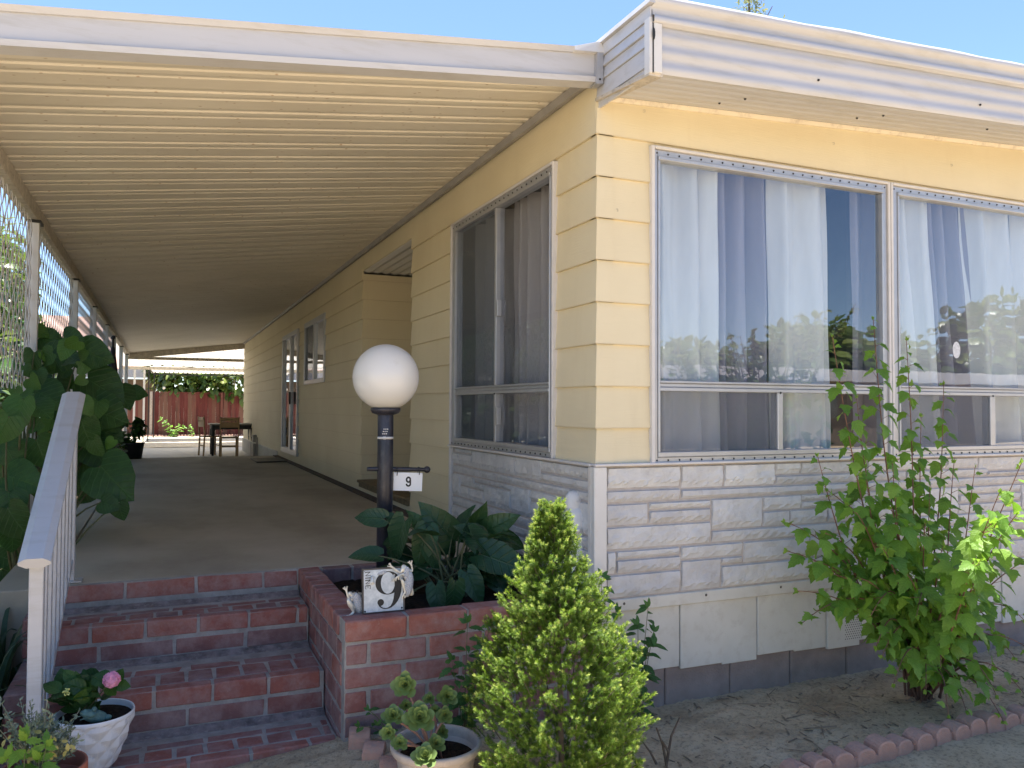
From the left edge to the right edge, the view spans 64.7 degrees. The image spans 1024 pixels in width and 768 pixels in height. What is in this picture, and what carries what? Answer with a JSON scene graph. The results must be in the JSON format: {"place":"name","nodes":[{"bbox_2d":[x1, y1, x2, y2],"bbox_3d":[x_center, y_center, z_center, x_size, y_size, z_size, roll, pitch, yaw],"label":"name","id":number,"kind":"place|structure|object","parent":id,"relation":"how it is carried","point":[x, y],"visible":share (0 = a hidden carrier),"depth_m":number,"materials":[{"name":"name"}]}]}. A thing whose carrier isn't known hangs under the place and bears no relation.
{"place":"outdoors","nodes":[
{"label":"outdoors","id":0,"kind":"place"},
{"bbox_2d":[142,447,250,457],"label":"patio floor","id":1,"kind":"structure","parent":0,"point":[173,452],"depth_m":19.73,"materials":[{"name":"concrete"}]},
{"bbox_2d":[198,416,218,455],"bbox_3d":[-6.950,1.193,18.599,0.425,0.902,0.415,2,-2,-38],"label":"dining chair","id":2,"kind":"object","parent":1,"relation":"on","point":[201,421],"visible":0.92,"depth_m":18.52,"materials":[{"name":"brown wood"}]},
{"bbox_2d":[219,417,239,456],"bbox_3d":[-6.347,1.183,18.141,0.415,0.902,0.425,1,-2,-23],"label":"dining chair","id":3,"kind":"object","parent":1,"relation":"on","point":[230,424],"visible":0.97,"depth_m":17.99,"materials":[{"name":"brown wood"}]},
{"bbox_2d":[208,423,251,455],"bbox_3d":[-6.559,1.287,18.932,1.000,0.735,0.760,1,-2,-23],"label":"dining table","id":4,"kind":"object","parent":1,"relation":"on","point":[214,427],"visible":0.66,"depth_m":18.57,"materials":[{"name":"black wood"}]},
{"bbox_2d":[0,456,470,678],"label":"porch floor","id":5,"kind":"structure","parent":0,"point":[191,516],"depth_m":5.87,"materials":[{"name":"concrete"}]},
{"bbox_2d":[108,335,117,447],"bbox_3d":[-5.194,0.264,10.505,0.400,1.793,0.400,1,-2,-23],"label":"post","id":6,"kind":"object","parent":5,"relation":"on","point":[113,353],"visible":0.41,"depth_m":10.51,"materials":[{"name":"white wood"}]},
{"bbox_2d":[118,442,144,458],"bbox_3d":[-6.334,1.107,13.436,0.430,0.264,0.430,1,-2,-23],"label":"black tub","id":7,"kind":"object","parent":5,"relation":"on","point":[135,451],"visible":0.79,"depth_m":13.30,"materials":[{"name":"plastic"}]},
{"bbox_2d":[117,416,147,450],"bbox_3d":[-6.409,0.852,13.363,0.730,0.636,0.564,1,-2,-23],"label":"tub plant","id":8,"kind":"object","parent":7,"relation":"in","point":[137,431],"visible":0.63,"depth_m":13.41,"materials":[{"name":"green plant"}]},
{"bbox_2d":[250,457,286,462],"bbox_3d":[-3.961,1.233,13.136,0.460,0.020,1.000,1,-2,-23],"label":"doormat","id":9,"kind":"object","parent":5,"relation":"on","point":[267,460],"visible":1,"depth_m":12.88,"materials":[{"name":"grey fabric"}]},
{"bbox_2d":[0,422,1023,767],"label":"ground","id":10,"kind":"structure","parent":0,"point":[740,742],"depth_m":3.71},
{"bbox_2d":[0,290,20,409],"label":"side bush","id":11,"kind":"object","parent":10,"relation":"on","point":[6,392],"visible":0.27,"depth_m":10.95,"materials":[{"name":"green plant"}]},
{"bbox_2d":[0,219,26,331],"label":"side tree","id":12,"kind":"object","parent":10,"relation":"on","point":[2,280],"visible":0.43,"depth_m":12.81,"materials":[{"name":"green plant"}]},
{"bbox_2d":[0,613,27,767],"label":"brick side wall","id":13,"kind":"structure","parent":10,"relation":"on","point":[13,694],"depth_m":3.25,"materials":[{"name":"red brick"}]},
{"bbox_2d":[0,303,39,437],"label":"side bush","id":14,"kind":"object","parent":10,"relation":"on","point":[22,345],"visible":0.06,"depth_m":13.21,"materials":[{"name":"green plant"}]},
{"bbox_2d":[0,214,43,348],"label":"side tree","id":15,"kind":"object","parent":10,"relation":"on","point":[11,288],"visible":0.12,"depth_m":17.19,"materials":[{"name":"green plant"}]},
{"bbox_2d":[2,241,42,331],"bbox_3d":[-15.630,-1.246,24.271,2.696,6.478,5.190,1,-2,-23],"label":"side tree","id":16,"kind":"object","parent":10,"relation":"on","point":[23,280],"visible":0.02,"depth_m":24.29,"materials":[{"name":"green plant"}]},
{"bbox_2d":[7,315,55,432],"bbox_3d":[-10.173,0.212,17.215,1.354,3.416,3.695,1,-2,-23],"label":"side bush","id":17,"kind":"object","parent":10,"relation":"on","point":[41,350],"visible":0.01,"depth_m":17.09,"materials":[{"name":"green plant"}]},
{"bbox_2d":[19,315,155,432],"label":"neighbour house","id":18,"kind":"structure","parent":10,"relation":"on","point":[139,373],"depth_m":33.12,"materials":[{"name":"beige paint"}]},
{"bbox_2d":[127,391,243,435],"bbox_3d":[-12.173,1.150,30.561,14.057,1.742,0.150,1,-2,-23],"label":"board fence","id":19,"kind":"object","parent":10,"relation":"on","point":[188,408],"visible":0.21,"depth_m":30.52,"materials":[{"name":"red wood"}]},
{"bbox_2d":[130,436,242,447],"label":"gravel","id":20,"kind":"structure","parent":10,"relation":"on","point":[167,441],"depth_m":25.53,"materials":[{"name":"white gravel"}]},
{"bbox_2d":[158,416,186,436],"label":"young shrub","id":21,"kind":"object","parent":20,"relation":"on","point":[173,430],"visible":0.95,"depth_m":29.05,"materials":[{"name":"green plant"}]},
{"bbox_2d":[116,343,243,441],"bbox_3d":[-9.085,0.389,22.959,3.882,2.795,5.550,1,-2,-23],"label":"patio cover","id":22,"kind":"object","parent":20,"relation":"on","point":[233,354],"visible":0.42,"depth_m":24.71,"materials":[{"name":"white metal"}]},
{"bbox_2d":[188,424,194,436],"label":"young shrub","id":23,"kind":"object","parent":20,"relation":"on","point":[191,430],"visible":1,"depth_m":29.17,"materials":[{"name":"green plant"}]},
{"bbox_2d":[147,366,243,441],"bbox_3d":[-10.552,0.683,27.530,4.018,2.455,3.118,1,-2,-23],"label":"gazebo frame","id":24,"kind":"object","parent":20,"relation":"on","point":[198,372],"visible":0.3,"depth_m":28.15,"materials":[{"name":"white metal"}]},
{"bbox_2d":[131,434,242,436],"bbox_3d":[-11.613,1.930,30.080,4.825,0.100,0.100,1,-2,-23],"label":"yard edging","id":25,"kind":"object","parent":10,"relation":"on","point":[188,435],"visible":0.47,"depth_m":29.84,"materials":[{"name":"grey concrete"}]},
{"bbox_2d":[45,568,335,767],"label":"brick stairs","id":26,"kind":"structure","parent":10,"relation":"on","point":[223,670],"depth_m":3.71,"materials":[{"name":"red brick"}]},
{"bbox_2d":[17,392,84,747],"bbox_3d":[-1.971,0.749,3.501,0.112,1.451,1.307,1,-2,-23],"label":"handrail","id":27,"kind":"object","parent":26,"relation":"on","point":[47,554],"visible":0.94,"depth_m":3.27,"materials":[{"name":"white metal"}]},
{"bbox_2d":[53,698,134,767],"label":"white pot","id":28,"kind":"object","parent":26,"relation":"on","point":[102,743],"visible":0.69,"depth_m":3.03,"materials":[{"name":"ceramic"}]},
{"bbox_2d":[43,668,130,712],"bbox_3d":[-1.625,1.189,3.099,0.299,0.210,0.182,1,-2,-23],"label":"hydrangea","id":29,"kind":"object","parent":28,"relation":"in","point":[76,690],"visible":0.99,"depth_m":3.07,"materials":[{"name":"green plant"}]},
{"bbox_2d":[80,706,111,722],"bbox_3d":[-1.559,1.238,3.033,0.108,0.066,0.068,1,-2,-23],"label":"frog figurine","id":30,"kind":"object","parent":28,"relation":"on","point":[93,715],"visible":1,"depth_m":3.01,"materials":[{"name":"ceramic"}]},
{"bbox_2d":[142,365,243,407],"bbox_3d":[-11.587,-0.029,31.982,5.717,4.156,3.014,1,-2,-23],"label":"broadleaf tree","id":31,"kind":"object","parent":10,"relation":"on","point":[214,385],"visible":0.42,"depth_m":30.91,"materials":[{"name":"green plant"}]},
{"bbox_2d":[0,3,603,513],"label":"patio cover","id":32,"kind":"object","parent":10,"relation":"on","point":[178,185],"visible":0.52,"depth_m":4.51,"materials":[{"name":"beige metal"}]},
{"bbox_2d":[348,726,370,750],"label":"edging brick","id":33,"kind":"object","parent":10,"relation":"on","point":[356,741],"visible":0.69,"depth_m":3.23,"materials":[{"name":"pink concrete"}]},
{"bbox_2d":[273,455,463,541],"bbox_3d":[-2.159,1.338,9.659,0.094,0.397,10.405,1,-2,-23],"label":"porch floor strip","id":34,"kind":"object","parent":10,"relation":"on","point":[355,490],"visible":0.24,"depth_m":8.93,"materials":[{"name":"grey concrete"}]},
{"bbox_2d":[361,740,385,760],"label":"edging brick","id":35,"kind":"object","parent":10,"relation":"on","point":[373,750],"visible":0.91,"depth_m":3.14,"materials":[{"name":"pink concrete"}]},
{"bbox_2d":[354,703,397,733],"bbox_3d":[-0.547,1.377,3.276,0.183,0.171,0.095,1,-2,-11],"label":"weed","id":36,"kind":"object","parent":10,"relation":"on","point":[376,723],"visible":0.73,"depth_m":3.27,"materials":[{"name":"green plant"}]},
{"bbox_2d":[379,755,397,767],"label":"edging brick","id":37,"kind":"object","parent":10,"relation":"on","point":[387,761],"visible":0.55,"depth_m":3.06,"materials":[{"name":"pink concrete"}]},
{"bbox_2d":[390,724,481,767],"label":"beige pot","id":38,"kind":"object","parent":10,"relation":"on","point":[462,744],"visible":0.66,"depth_m":3.05,"materials":[{"name":"ceramic"}]},
{"bbox_2d":[379,670,457,767],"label":"succulent plant","id":39,"kind":"object","parent":38,"relation":"on","point":[418,715],"visible":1,"depth_m":2.93,"materials":[{"name":"green plant"}]},
{"bbox_2d":[298,557,593,741],"bbox_3d":[-0.394,1.316,4.092,1.180,0.637,1.215,1,-2,-23],"label":"brick planter","id":40,"kind":"object","parent":10,"relation":"on","point":[363,660],"visible":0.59,"depth_m":3.46,"materials":[{"name":"red brick"}]},
{"bbox_2d":[343,586,361,615],"bbox_3d":[-0.662,0.932,3.482,0.053,0.138,0.138,-1,-2,42],"label":"frog figurine","id":41,"kind":"object","parent":40,"relation":"on","point":[354,601],"visible":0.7,"depth_m":3.46,"materials":[{"name":"white ceramic"}]},
{"bbox_2d":[362,566,404,613],"bbox_3d":[-0.554,0.887,3.490,0.182,0.187,0.046,1,-2,-22],"label":"house number plaque","id":42,"kind":"object","parent":40,"relation":"on","point":[384,593],"visible":1,"depth_m":3.48,"materials":[{"name":"white ceramic"}]},
{"bbox_2d":[370,571,396,584],"bbox_3d":[-0.561,0.830,3.489,0.120,0.057,0.057,1,-2,-23],"label":"number sign","id":43,"kind":"object","parent":42,"relation":"on","point":[380,573],"visible":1,"depth_m":3.48,"materials":[{"name":"ceramic"}]},
{"bbox_2d":[387,560,413,598],"bbox_3d":[-0.481,0.849,3.505,0.123,0.160,0.043,1,-2,-23],"label":"frog figurine","id":44,"kind":"object","parent":42,"relation":"on","point":[407,583],"visible":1,"depth_m":3.50,"materials":[{"name":"white ceramic"}]},
{"bbox_2d":[333,572,534,613],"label":"planter soil","id":45,"kind":"structure","parent":40,"relation":"in","point":[417,599],"depth_m":4.18,"materials":[{"name":"brown soil"}]},
{"bbox_2d":[353,344,429,567],"bbox_3d":[-0.660,0.460,4.237,0.344,1.336,0.359,0,-2,24],"label":"post lamp","id":46,"kind":"object","parent":45,"relation":"on","point":[385,380],"visible":0.98,"depth_m":4.17,"materials":[{"name":"black metal"}]},
{"bbox_2d":[393,467,422,490],"bbox_3d":[-0.550,0.504,4.274,0.159,0.130,0.034,1,-2,-23],"label":"number sign","id":47,"kind":"object","parent":46,"relation":"hanging from","point":[403,481],"visible":1,"depth_m":4.27,"materials":[{"name":"white metal"}]},
{"bbox_2d":[348,501,530,606],"bbox_3d":[-0.332,0.847,4.057,0.958,0.500,0.637,1,-2,-23],"label":"calla lily","id":48,"kind":"object","parent":45,"relation":"on","point":[493,542],"visible":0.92,"depth_m":4.04,"materials":[{"name":"green plant"}]},
{"bbox_2d":[565,490,584,582],"bbox_3d":[0.314,0.807,4.011,0.162,0.557,0.162,1,-2,-23],"label":"garden statue","id":49,"kind":"object","parent":45,"relation":"on","point":[573,499],"visible":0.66,"depth_m":3.97,"materials":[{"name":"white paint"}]},
{"bbox_2d":[438,612,496,726],"bbox_3d":[-0.179,1.221,3.407,0.238,0.532,0.252,0,-2,17],"label":"weed","id":50,"kind":"object","parent":10,"relation":"on","point":[461,719],"visible":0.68,"depth_m":3.39,"materials":[{"name":"green plant"}]},
{"bbox_2d":[460,496,659,767],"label":"dwarf spruce","id":51,"kind":"object","parent":10,"relation":"on","point":[568,591],"visible":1,"depth_m":2.85,"materials":[{"name":"green plant"}]},
{"bbox_2d":[583,568,621,718],"bbox_3d":[0.415,1.207,3.734,0.190,0.704,0.200,0,-2,20],"label":"weed","id":52,"kind":"object","parent":10,"relation":"on","point":[607,577],"visible":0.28,"depth_m":3.74,"materials":[{"name":"green plant"}]},
{"bbox_2d":[242,0,1023,707],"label":"mobile home","id":53,"kind":"object","parent":10,"relation":"on","point":[656,270],"visible":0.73,"depth_m":4.45,"materials":[{"name":"yellow paint"}]},
{"bbox_2d":[281,328,299,456],"bbox_3d":[-3.596,0.150,13.143,0.100,1.960,1.730,1,-2,-23],"label":"sliding door","id":54,"kind":"structure","parent":53,"relation":"in","point":[290,342],"depth_m":13.05,"materials":[{"name":"metal"}]},
{"bbox_2d":[303,312,325,384],"bbox_3d":[-2.592,-0.450,11.163,0.296,0.895,1.610,1,-2,-23],"label":"window","id":55,"kind":"structure","parent":53,"relation":"in","point":[314,330],"depth_m":11.05,"materials":[{"name":"glass"}]},
{"bbox_2d":[449,161,557,457],"bbox_3d":[0.005,-0.375,5.091,0.274,1.580,1.670,1,-2,-23],"label":"window","id":56,"kind":"structure","parent":53,"relation":"in","point":[514,390],"depth_m":5.03,"materials":[{"name":"glass"}]},
{"bbox_2d":[649,145,892,462],"bbox_3d":[1.405,-0.382,4.437,1.671,1.579,0.273,1,-2,-23],"label":"window","id":57,"kind":"structure","parent":53,"relation":"in","point":[739,357],"depth_m":4.44,"materials":[{"name":"glass"}]},
{"bbox_2d":[890,182,1023,455],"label":"window","id":58,"kind":"structure","parent":53,"relation":"in","point":[957,259],"depth_m":5.06,"materials":[{"name":"glass"}]},
{"bbox_2d":[620,598,667,716],"bbox_3d":[0.616,1.296,3.814,0.218,0.576,0.183,1,-2,-23],"label":"weed","id":59,"kind":"object","parent":10,"relation":"on","point":[650,642],"visible":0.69,"depth_m":3.81,"materials":[{"name":"green plant"}]},
{"bbox_2d":[643,717,679,766],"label":"dead twigs","id":60,"kind":"object","parent":10,"relation":"on","point":[666,758],"visible":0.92,"depth_m":3.27,"materials":[{"name":"wood"}]},
{"bbox_2d":[474,653,1023,767],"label":"wood litter","id":61,"kind":"object","parent":10,"relation":"on","point":[821,727],"visible":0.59,"depth_m":3.84,"materials":[{"name":"brown wood"}]},
{"bbox_2d":[730,0,784,18],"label":"tall tree","id":62,"kind":"object","parent":10,"relation":"on","point":[749,9],"visible":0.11,"depth_m":18.09,"materials":[{"name":"green plant"}]},
{"bbox_2d":[779,758,809,767],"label":"edging brick","id":63,"kind":"object","parent":10,"relation":"on","point":[790,763],"visible":1,"depth_m":3.21,"materials":[{"name":"pink concrete"}]},
{"bbox_2d":[800,751,835,767],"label":"edging brick","id":64,"kind":"object","parent":10,"relation":"on","point":[811,759],"visible":0.95,"depth_m":3.25,"materials":[{"name":"pink concrete"}]},
{"bbox_2d":[822,745,856,767],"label":"edging brick","id":65,"kind":"object","parent":10,"relation":"on","point":[839,757],"visible":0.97,"depth_m":3.30,"materials":[{"name":"pink concrete"}]},
{"bbox_2d":[844,741,878,767],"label":"edging brick","id":66,"kind":"object","parent":10,"relation":"on","point":[863,754],"visible":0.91,"depth_m":3.34,"materials":[{"name":"pink concrete"}]},
{"bbox_2d":[864,733,898,761],"bbox_3d":[1.565,1.564,3.428,0.121,0.138,0.085,3,0,-22],"label":"edging brick","id":67,"kind":"object","parent":10,"relation":"on","point":[884,748],"visible":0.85,"depth_m":3.39,"materials":[{"name":"pink concrete"}]},
{"bbox_2d":[781,316,1023,724],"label":"hibiscus shrub","id":68,"kind":"object","parent":10,"relation":"on","point":[927,644],"visible":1,"depth_m":3.84,"materials":[{"name":"green plant"}]},
{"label":"planting bed","id":69,"kind":"structure","parent":10,"relation":"on","visible":0},
{"bbox_2d":[0,607,26,732],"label":"strap leaf clump","id":70,"kind":"object","parent":69,"relation":"on","point":[5,666],"visible":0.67,"depth_m":3.69,"materials":[{"name":"green plant"}]},
{"bbox_2d":[0,323,147,581],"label":"leaf vine","id":71,"kind":"object","parent":69,"relation":"on","point":[106,475],"visible":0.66,"depth_m":4.96,"materials":[{"name":"green plant"}]},
{"bbox_2d":[0,0,1023,417],"label":"sky","id":72,"kind":"structure","parent":0,"point":[994,29],"materials":[{"name":"blue"}]},
{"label":"driveway","id":73,"kind":"structure","parent":0,"visible":0},
{"bbox_2d":[885,733,914,755],"bbox_3d":[1.667,1.583,3.483,0.121,0.133,0.080,0,0,-29],"label":"edging brick","id":74,"kind":"object","parent":73,"relation":"on","point":[905,746],"visible":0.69,"depth_m":3.45,"materials":[{"name":"pink concrete"}]},
{"bbox_2d":[902,726,935,750],"bbox_3d":[1.776,1.576,3.529,0.121,0.136,0.084,0,1,-25],"label":"edging brick","id":75,"kind":"object","parent":73,"relation":"on","point":[921,740],"visible":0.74,"depth_m":3.50,"materials":[{"name":"pink concrete"}]},
{"bbox_2d":[921,722,952,745],"bbox_3d":[1.884,1.575,3.584,0.121,0.131,0.081,3,-4,-29],"label":"edging brick","id":76,"kind":"object","parent":73,"relation":"on","point":[941,735],"visible":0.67,"depth_m":3.55,"materials":[{"name":"pink concrete"}]},
{"bbox_2d":[941,719,970,740],"bbox_3d":[1.992,1.579,3.631,0.121,0.127,0.081,2,0,-29],"label":"edging brick","id":77,"kind":"object","parent":73,"relation":"on","point":[959,731],"visible":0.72,"depth_m":3.60,"materials":[{"name":"pink concrete"}]},
{"bbox_2d":[955,713,986,736],"bbox_3d":[2.096,1.581,3.689,0.121,0.136,0.082,2,-3,-26],"label":"edging brick","id":78,"kind":"object","parent":73,"relation":"on","point":[976,726],"visible":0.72,"depth_m":3.66,"materials":[{"name":"pink concrete"}]},
{"bbox_2d":[972,710,1004,733],"bbox_3d":[2.202,1.582,3.737,0.121,0.132,0.083,0,-4,-24],"label":"edging brick","id":79,"kind":"object","parent":73,"relation":"on","point":[992,721],"visible":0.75,"depth_m":3.70,"materials":[{"name":"pink concrete"}]},
{"bbox_2d":[991,708,1019,729],"bbox_3d":[2.311,1.594,3.788,0.121,0.130,0.081,2,0,-26],"label":"edging brick","id":80,"kind":"object","parent":73,"relation":"on","point":[1012,719],"visible":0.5,"depth_m":3.75,"materials":[{"name":"pink concrete"}]},
{"bbox_2d":[1006,704,1023,723],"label":"edging brick","id":81,"kind":"object","parent":73,"relation":"on","point":[1018,710],"visible":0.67,"depth_m":3.82,"materials":[{"name":"concrete"}]},
{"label":"path","id":82,"kind":"structure","parent":0,"visible":0},
{"bbox_2d":[0,723,59,767],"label":"pointed leaf plant","id":83,"kind":"object","parent":82,"relation":"on","point":[10,754],"visible":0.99,"depth_m":2.49,"materials":[{"name":"green plant"}]},
{"bbox_2d":[3,749,87,767],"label":"terracotta pot","id":84,"kind":"object","parent":82,"relation":"on","point":[79,759],"visible":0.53,"depth_m":2.73,"materials":[{"name":"ceramic"}]},
{"bbox_2d":[0,696,84,767],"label":"silvery plant","id":85,"kind":"object","parent":84,"relation":"on","point":[39,726],"visible":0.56,"depth_m":2.59,"materials":[{"name":"green plant"}]}
]}

